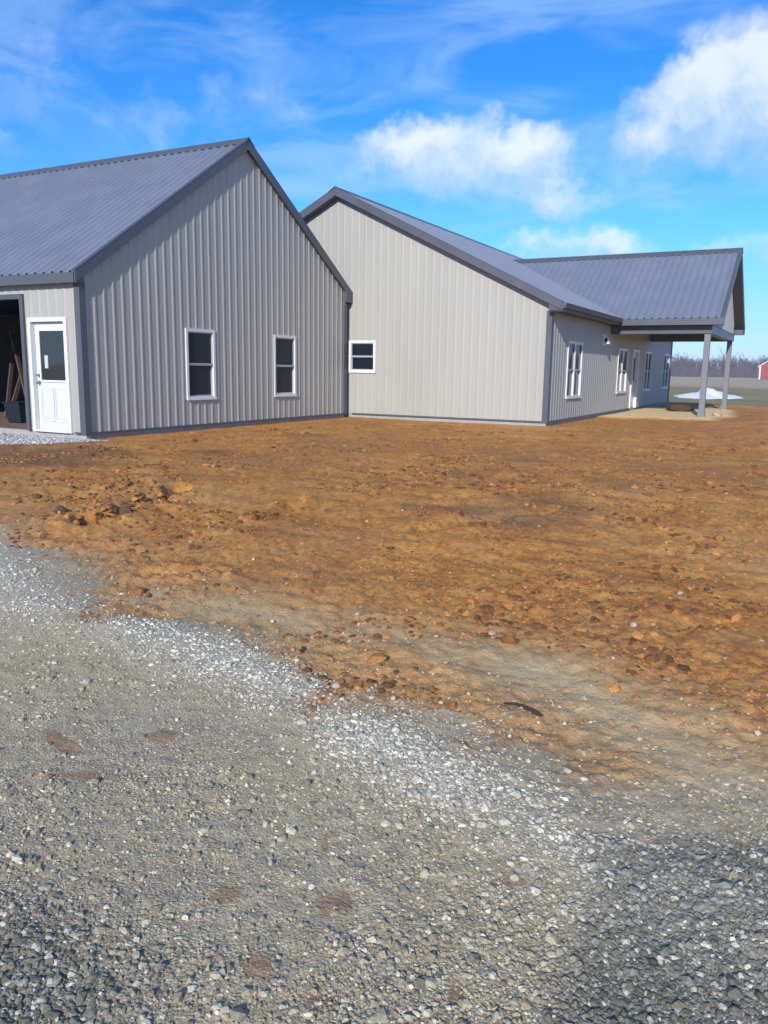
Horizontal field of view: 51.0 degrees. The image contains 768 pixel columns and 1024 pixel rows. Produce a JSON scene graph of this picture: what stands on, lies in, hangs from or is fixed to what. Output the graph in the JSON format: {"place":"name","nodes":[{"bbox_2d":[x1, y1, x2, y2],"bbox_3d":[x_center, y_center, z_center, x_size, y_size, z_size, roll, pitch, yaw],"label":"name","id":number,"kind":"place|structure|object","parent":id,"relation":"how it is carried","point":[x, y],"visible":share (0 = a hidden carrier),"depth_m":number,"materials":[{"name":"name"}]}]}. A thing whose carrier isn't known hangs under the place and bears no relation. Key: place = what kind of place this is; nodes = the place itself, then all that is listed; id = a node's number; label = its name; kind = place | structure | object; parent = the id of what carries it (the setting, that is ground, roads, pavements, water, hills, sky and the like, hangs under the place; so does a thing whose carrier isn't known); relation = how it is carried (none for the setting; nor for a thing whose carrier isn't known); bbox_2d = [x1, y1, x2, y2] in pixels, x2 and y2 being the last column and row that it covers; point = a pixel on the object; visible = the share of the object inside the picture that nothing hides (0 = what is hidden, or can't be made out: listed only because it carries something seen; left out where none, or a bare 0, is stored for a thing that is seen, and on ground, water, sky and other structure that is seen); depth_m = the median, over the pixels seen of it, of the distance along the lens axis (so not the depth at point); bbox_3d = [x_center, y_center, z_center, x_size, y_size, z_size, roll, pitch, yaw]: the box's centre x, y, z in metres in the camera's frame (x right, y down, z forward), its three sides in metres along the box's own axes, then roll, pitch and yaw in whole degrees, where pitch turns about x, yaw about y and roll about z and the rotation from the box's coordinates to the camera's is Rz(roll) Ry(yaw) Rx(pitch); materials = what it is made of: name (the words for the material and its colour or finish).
{"place":"outdoors","nodes":[
{"label":"outdoors","id":0,"kind":"place"},
{"bbox_2d":[0,376,767,1023],"bbox_3d":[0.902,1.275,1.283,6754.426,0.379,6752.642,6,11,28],"label":"ground","id":1,"kind":"structure","parent":0,"point":[600,540],"depth_m":4.35,"materials":[{"name":"brown soil"}]},
{"bbox_2d":[0,432,107,444],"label":"apron stones","id":2,"kind":"object","parent":1,"relation":"on","point":[40,439],"visible":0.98,"depth_m":14.66,"materials":[{"name":"grey gravel"}]},
{"bbox_2d":[53,505,67,513],"bbox_3d":[-3.179,-0.012,7.882,0.152,0.115,0.116,6,11,28],"label":"dirt clod","id":3,"kind":"object","parent":1,"relation":"on","point":[60,508],"visible":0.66,"depth_m":7.84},
{"bbox_2d":[83,678,90,683],"bbox_3d":[-1.504,0.860,4.077,0.036,0.032,0.049,6,11,28],"label":"rock","id":4,"kind":"object","parent":1,"relation":"on","point":[87,681],"visible":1,"depth_m":4.06,"materials":[{"name":"stone"}]},
{"bbox_2d":[119,506,132,514],"bbox_3d":[-2.470,0.002,7.708,0.157,0.128,0.110,6,11,28],"label":"dirt clod","id":5,"kind":"object","parent":1,"relation":"on","point":[124,510],"visible":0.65,"depth_m":7.67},
{"bbox_2d":[0,137,352,439],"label":"garage building","id":6,"kind":"structure","parent":1,"relation":"on","point":[198,287],"depth_m":17.25,"materials":[{"name":"metal"}]},
{"bbox_2d":[4,314,18,416],"bbox_3d":[-8.965,-3.541,19.361,0.087,2.477,1.473,-1,10,-9],"label":"leaning board","id":7,"kind":"object","parent":6,"relation":"on","point":[11,368],"visible":0.79,"depth_m":19.33,"materials":[{"name":"brown wood"}]},
{"bbox_2d":[2,401,25,422],"bbox_3d":[-7.837,-2.182,17.532,0.540,0.452,0.700,6,11,28],"label":"storage bin","id":8,"kind":"object","parent":6,"relation":"on","point":[15,411],"visible":0.47,"depth_m":17.25,"materials":[{"name":"black plastic"}]},
{"bbox_2d":[6,364,22,418],"bbox_3d":[-8.417,-3.012,18.574,0.067,1.728,1.020,3,10,13],"label":"leaning board","id":9,"kind":"object","parent":6,"relation":"on","point":[16,391],"visible":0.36,"depth_m":18.49,"materials":[{"name":"brown wood"}]},
{"bbox_2d":[9,331,24,395],"bbox_3d":[-8.306,-3.138,18.435,0.098,2.029,1.670,-6,12,-35],"label":"leaning board","id":10,"kind":"object","parent":6,"relation":"on","point":[16,353],"visible":0.57,"depth_m":18.59,"materials":[{"name":"brown wood"}]},
{"bbox_2d":[34,322,68,430],"bbox_3d":[-6.235,-2.551,15.141,0.890,2.002,0.108,6,11,28],"label":"door","id":11,"kind":"structure","parent":6,"relation":"in","point":[49,337],"depth_m":15.16,"materials":[{"name":"paint"}]},
{"bbox_2d":[185,328,216,399],"bbox_3d":[-3.985,-3.194,17.432,0.115,1.509,0.952,6,11,28],"label":"window","id":12,"kind":"structure","parent":6,"relation":"in","point":[199,343],"depth_m":17.46,"materials":[{"name":"white plastic"}]},
{"bbox_2d":[274,335,296,396],"bbox_3d":[-2.497,-3.654,20.147,0.115,1.509,0.966,6,11,28],"label":"window","id":13,"kind":"structure","parent":6,"relation":"in","point":[284,345],"depth_m":20.19,"materials":[{"name":"white plastic"}]},
{"bbox_2d":[210,971,222,979],"bbox_3d":[-0.445,1.233,2.139,0.033,0.020,0.025,6,11,28],"label":"rock","id":14,"kind":"object","parent":1,"relation":"on","point":[214,975],"visible":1,"depth_m":2.13,"materials":[{"name":"stone"}]},
{"bbox_2d":[331,683,339,687],"bbox_3d":[-0.243,0.875,4.042,0.045,0.027,0.031,-1,10,-10],"label":"rock","id":15,"kind":"object","parent":1,"relation":"on","point":[336,685],"visible":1,"depth_m":4.03,"materials":[{"name":"stone"}]},
{"bbox_2d":[0,424,767,712],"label":"soil clods","id":16,"kind":"object","parent":1,"relation":"on","point":[652,658],"visible":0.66,"depth_m":6.72,"materials":[{"name":"brown soil"}]},
{"bbox_2d":[0,498,767,1023],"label":"gravel stones","id":17,"kind":"object","parent":1,"relation":"on","point":[680,1008],"visible":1,"depth_m":2.43,"materials":[{"name":"grey gravel"}]},
{"bbox_2d":[0,417,767,827],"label":"dirt crumbs","id":18,"kind":"object","parent":1,"relation":"on","point":[634,697],"visible":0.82,"depth_m":5.66,"materials":[{"name":"brown soil"}]},
{"bbox_2d":[5,449,767,878],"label":"yard pebbles","id":19,"kind":"object","parent":1,"relation":"on","point":[611,793],"visible":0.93,"depth_m":3.81,"materials":[{"name":"stone"}]},
{"bbox_2d":[488,630,496,634],"bbox_3d":[0.664,0.741,4.932,0.051,0.029,0.069,6,11,28],"label":"rock","id":20,"kind":"object","parent":1,"relation":"on","point":[493,632],"visible":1,"depth_m":4.91,"materials":[{"name":"stone"}]},
{"bbox_2d":[299,186,744,425],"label":"house building","id":21,"kind":"structure","parent":1,"relation":"on","point":[444,325],"depth_m":22.21,"materials":[{"name":"metal"}]},
{"bbox_2d":[348,340,375,372],"bbox_3d":[-0.602,-4.370,22.630,0.880,0.892,0.115,6,11,28],"label":"window","id":22,"kind":"structure","parent":21,"relation":"in","point":[362,353],"depth_m":22.64,"materials":[{"name":"white plastic"}]},
{"bbox_2d":[565,341,583,398],"bbox_3d":[5.231,-3.914,22.194,0.115,1.542,1.500,6,11,28],"label":"window","id":23,"kind":"structure","parent":21,"relation":"in","point":[573,372],"depth_m":22.20,"materials":[{"name":"white plastic"}]},
{"bbox_2d":[616,348,628,393],"bbox_3d":[8.091,-4.807,27.410,0.115,1.502,1.470,6,11,28],"label":"window","id":24,"kind":"structure","parent":21,"relation":"in","point":[622,353],"depth_m":27.43,"materials":[{"name":"white plastic"}]},
{"bbox_2d":[630,352,636,407],"bbox_3d":[9.052,-4.807,29.274,0.110,1.995,0.930,6,11,28],"label":"door","id":25,"kind":"structure","parent":21,"relation":"in","point":[635,353],"depth_m":29.47,"materials":[{"name":"paint"}]},
{"bbox_2d":[643,351,651,390],"bbox_3d":[10.254,-5.485,31.355,0.115,1.502,1.270,6,11,28],"label":"window","id":26,"kind":"structure","parent":21,"relation":"in","point":[648,357],"depth_m":31.38,"materials":[{"name":"white plastic"}]},
{"bbox_2d":[661,354,669,388],"bbox_3d":[12.191,-6.099,34.887,0.115,1.472,1.420,6,11,28],"label":"window","id":27,"kind":"structure","parent":21,"relation":"in","point":[666,359],"depth_m":34.91,"materials":[{"name":"white plastic"}]},
{"bbox_2d":[504,702,542,716],"bbox_3d":[0.671,0.935,3.836,0.042,0.026,0.233,-8,13,-40],"label":"stick","id":28,"kind":"object","parent":1,"relation":"on","point":[532,710],"visible":1,"depth_m":3.83,"materials":[{"name":"wood"}]},
{"bbox_2d":[630,622,636,626],"bbox_3d":[1.591,0.718,5.131,0.049,0.037,0.056,6,11,28],"label":"rock","id":29,"kind":"object","parent":1,"relation":"on","point":[633,624],"visible":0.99,"depth_m":5.11,"materials":[{"name":"stone"}]},
{"bbox_2d":[665,404,694,411],"bbox_3d":[10.414,-3.648,28.459,0.859,0.351,1.368,-1,10,-9],"label":"dirt heap","id":30,"kind":"object","parent":1,"relation":"on","point":[680,407],"visible":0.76,"depth_m":28.05,"materials":[{"name":"brown soil"}]},
{"bbox_2d":[676,388,741,398],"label":"white mound","id":31,"kind":"object","parent":1,"relation":"on","point":[712,394],"visible":0.7,"depth_m":46.47,"materials":[{"name":"white snow"}]},
{"bbox_2d":[712,410,722,416],"bbox_3d":[10.628,-3.133,25.682,0.421,0.254,0.263,-8,13,-41],"label":"pale block","id":32,"kind":"object","parent":1,"relation":"on","point":[717,413],"depth_m":25.57,"materials":[{"name":"beige stone"}]},
{"bbox_2d":[670,347,767,377],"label":"trees","id":33,"kind":"object","parent":1,"relation":"on","point":[686,367],"visible":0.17,"depth_m":371.82,"materials":[{"name":"brown plant"}]},
{"bbox_2d":[758,361,767,379],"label":"barn","id":34,"kind":"structure","parent":1,"relation":"on","point":[763,371],"depth_m":224.36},
{"bbox_2d":[0,0,767,370],"label":"sky","id":35,"kind":"structure","parent":0,"point":[524,129],"materials":[{"name":"blue"}]}
]}

